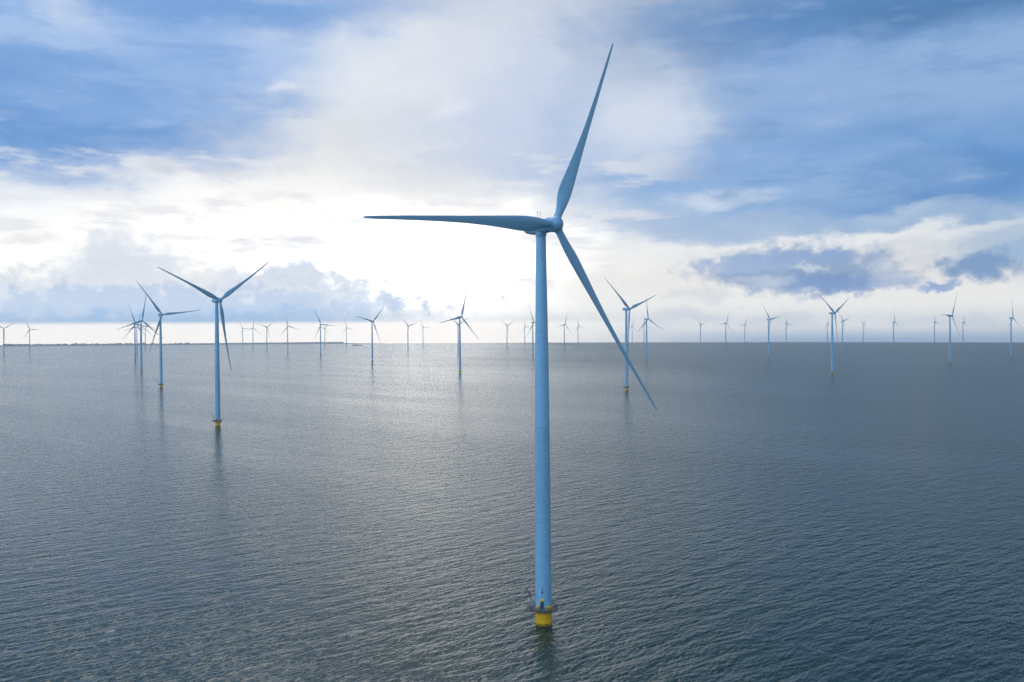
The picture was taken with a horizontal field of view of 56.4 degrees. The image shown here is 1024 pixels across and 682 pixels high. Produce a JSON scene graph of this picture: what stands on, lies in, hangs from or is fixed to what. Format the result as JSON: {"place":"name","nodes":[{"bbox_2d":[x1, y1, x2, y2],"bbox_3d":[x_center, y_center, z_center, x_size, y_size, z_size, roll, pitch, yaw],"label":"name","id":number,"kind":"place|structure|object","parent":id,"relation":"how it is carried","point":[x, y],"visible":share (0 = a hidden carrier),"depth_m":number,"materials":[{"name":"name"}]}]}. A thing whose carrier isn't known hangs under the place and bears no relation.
{"place":"outdoors","nodes":[
{"label":"outdoors","id":0,"kind":"place"},
{"bbox_2d":[0,343,357,345],"bbox_3d":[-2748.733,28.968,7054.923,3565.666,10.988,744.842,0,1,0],"label":"dike","id":1,"kind":"structure","parent":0,"point":[175,344],"depth_m":7347.44,"materials":[{"name":"stone"}]},
{"bbox_2d":[169,342,343,343],"bbox_3d":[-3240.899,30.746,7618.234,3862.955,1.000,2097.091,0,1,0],"label":"land","id":2,"kind":"structure","parent":0,"point":[273,342],"depth_m":8245.76,"materials":[{"name":"stone"}]},
{"bbox_2d":[4,342,188,344],"bbox_3d":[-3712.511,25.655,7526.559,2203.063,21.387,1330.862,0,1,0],"label":"wood","id":3,"kind":"object","parent":2,"relation":"on","point":[78,344],"visible":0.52,"depth_m":7649.89,"materials":[{"name":"plant"}]},
{"bbox_2d":[0,342,1023,681],"bbox_3d":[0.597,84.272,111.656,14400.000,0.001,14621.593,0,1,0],"label":"water","id":4,"kind":"structure","parent":0,"point":[722,512],"depth_m":447.72,"materials":[{"name":"grey liquid"}]},
{"bbox_2d":[0,324,11,352],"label":"wind turbine","id":5,"kind":"object","parent":4,"relation":"in","point":[4,336],"visible":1,"depth_m":4570.87,"materials":[{"name":"paint"}]},
{"bbox_2d":[24,319,36,349],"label":"wind turbine","id":6,"kind":"object","parent":4,"relation":"in","point":[29,335],"visible":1,"depth_m":5240.36,"materials":[{"name":"paint"}]},
{"bbox_2d":[123,313,140,353],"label":"wind turbine","id":7,"kind":"object","parent":4,"relation":"in","point":[136,337],"visible":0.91,"depth_m":4153.37,"materials":[{"name":"paint"}]},
{"bbox_2d":[124,307,151,360],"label":"wind turbine","id":8,"kind":"object","parent":4,"relation":"in","point":[134,336],"visible":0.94,"depth_m":2979.98,"materials":[{"name":"paint"}]},
{"bbox_2d":[117,296,163,370],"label":"wind turbine","id":9,"kind":"object","parent":4,"relation":"in","point":[141,360],"visible":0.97,"depth_m":2183.86,"materials":[{"name":"white paint"}]},
{"bbox_2d":[137,282,197,387],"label":"wind turbine","id":10,"kind":"object","parent":4,"relation":"in","point":[159,326],"visible":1,"depth_m":1519.01,"materials":[{"name":"paint"}]},
{"bbox_2d":[158,262,268,426],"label":"wind turbine","id":11,"kind":"object","parent":4,"relation":"in","point":[216,301],"visible":0.98,"depth_m":875.94,"materials":[{"name":"paint"}]},
{"bbox_2d":[258,319,275,348],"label":"wind turbine","id":12,"kind":"object","parent":4,"relation":"in","point":[268,332],"visible":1,"depth_m":5009.44,"materials":[{"name":"paint"}]},
{"bbox_2d":[280,312,298,351],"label":"wind turbine","id":13,"kind":"object","parent":4,"relation":"in","point":[287,333],"visible":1,"depth_m":4302.89,"materials":[{"name":"paint"}]},
{"bbox_2d":[316,314,334,354],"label":"wind turbine","id":14,"kind":"object","parent":4,"relation":"in","point":[320,324],"visible":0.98,"depth_m":3582.55,"materials":[{"name":"paint"}]},
{"bbox_2d":[356,305,384,362],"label":"wind turbine","id":15,"kind":"object","parent":4,"relation":"in","point":[372,322],"visible":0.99,"depth_m":2667.28,"materials":[{"name":"paint"}]},
{"bbox_2d":[405,322,417,346],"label":"wind turbine","id":16,"kind":"object","parent":4,"relation":"in","point":[407,332],"visible":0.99,"depth_m":4676.60,"materials":[{"name":"paint"}]},
{"bbox_2d":[441,289,478,372],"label":"wind turbine","id":17,"kind":"object","parent":4,"relation":"in","point":[459,317],"visible":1,"depth_m":1975.92,"materials":[{"name":"paint"}]},
{"bbox_2d":[364,43,656,626],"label":"wind turbine","id":18,"kind":"object","parent":4,"relation":"in","point":[542,608],"visible":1,"depth_m":275.58,"materials":[{"name":"blue paint"}]},
{"bbox_2d":[528,304,534,355],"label":"wind turbine","id":19,"kind":"object","parent":4,"relation":"in","point":[533,322],"visible":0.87,"depth_m":3299.12,"materials":[{"name":"paint"}]},
{"bbox_2d":[558,316,572,348],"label":"wind turbine","id":20,"kind":"object","parent":4,"relation":"in","point":[564,332],"visible":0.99,"depth_m":4430.90,"materials":[{"name":"paint"}]},
{"bbox_2d":[604,277,654,390],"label":"wind turbine","id":21,"kind":"object","parent":4,"relation":"in","point":[626,386],"visible":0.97,"depth_m":1353.76,"materials":[{"name":"paint"}]},
{"bbox_2d":[637,301,662,361],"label":"wind turbine","id":22,"kind":"object","parent":4,"relation":"in","point":[646,319],"visible":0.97,"depth_m":2549.25,"materials":[{"name":"paint"}]},
{"bbox_2d":[721,311,730,348],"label":"wind turbine","id":23,"kind":"object","parent":4,"relation":"in","point":[725,331],"visible":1,"depth_m":4277.90,"materials":[{"name":"paint"}]},
{"bbox_2d":[763,306,778,357],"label":"wind turbine","id":24,"kind":"object","parent":4,"relation":"in","point":[769,330],"visible":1,"depth_m":2912.15,"materials":[{"name":"paint"}]},
{"bbox_2d":[819,295,849,373],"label":"wind turbine","id":25,"kind":"object","parent":4,"relation":"in","point":[832,371],"visible":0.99,"depth_m":1820.42,"materials":[{"name":"paint"}]},
{"bbox_2d":[838,312,847,350],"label":"wind turbine","id":26,"kind":"object","parent":4,"relation":"in","point":[842,330],"visible":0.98,"depth_m":3734.45,"materials":[{"name":"paint"}]},
{"bbox_2d":[891,316,896,347],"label":"wind turbine","id":27,"kind":"object","parent":4,"relation":"in","point":[893,330],"visible":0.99,"depth_m":4293.04,"materials":[{"name":"paint"}]},
{"bbox_2d":[933,317,939,345],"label":"wind turbine","id":28,"kind":"object","parent":4,"relation":"in","point":[935,322],"visible":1,"depth_m":4729.44,"materials":[{"name":"paint"}]},
{"bbox_2d":[941,294,960,362],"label":"wind turbine","id":29,"kind":"object","parent":4,"relation":"in","point":[949,316],"visible":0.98,"depth_m":2340.70,"materials":[{"name":"paint"}]},
{"bbox_2d":[1009,299,1018,355],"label":"wind turbine","id":30,"kind":"object","parent":4,"relation":"in","point":[1011,319],"visible":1,"depth_m":2912.01,"materials":[{"name":"paint"}]},
{"bbox_2d":[0,0,1023,344],"label":"sky","id":31,"kind":"structure","parent":0,"point":[739,157],"materials":[{"name":"blue"}]}
]}

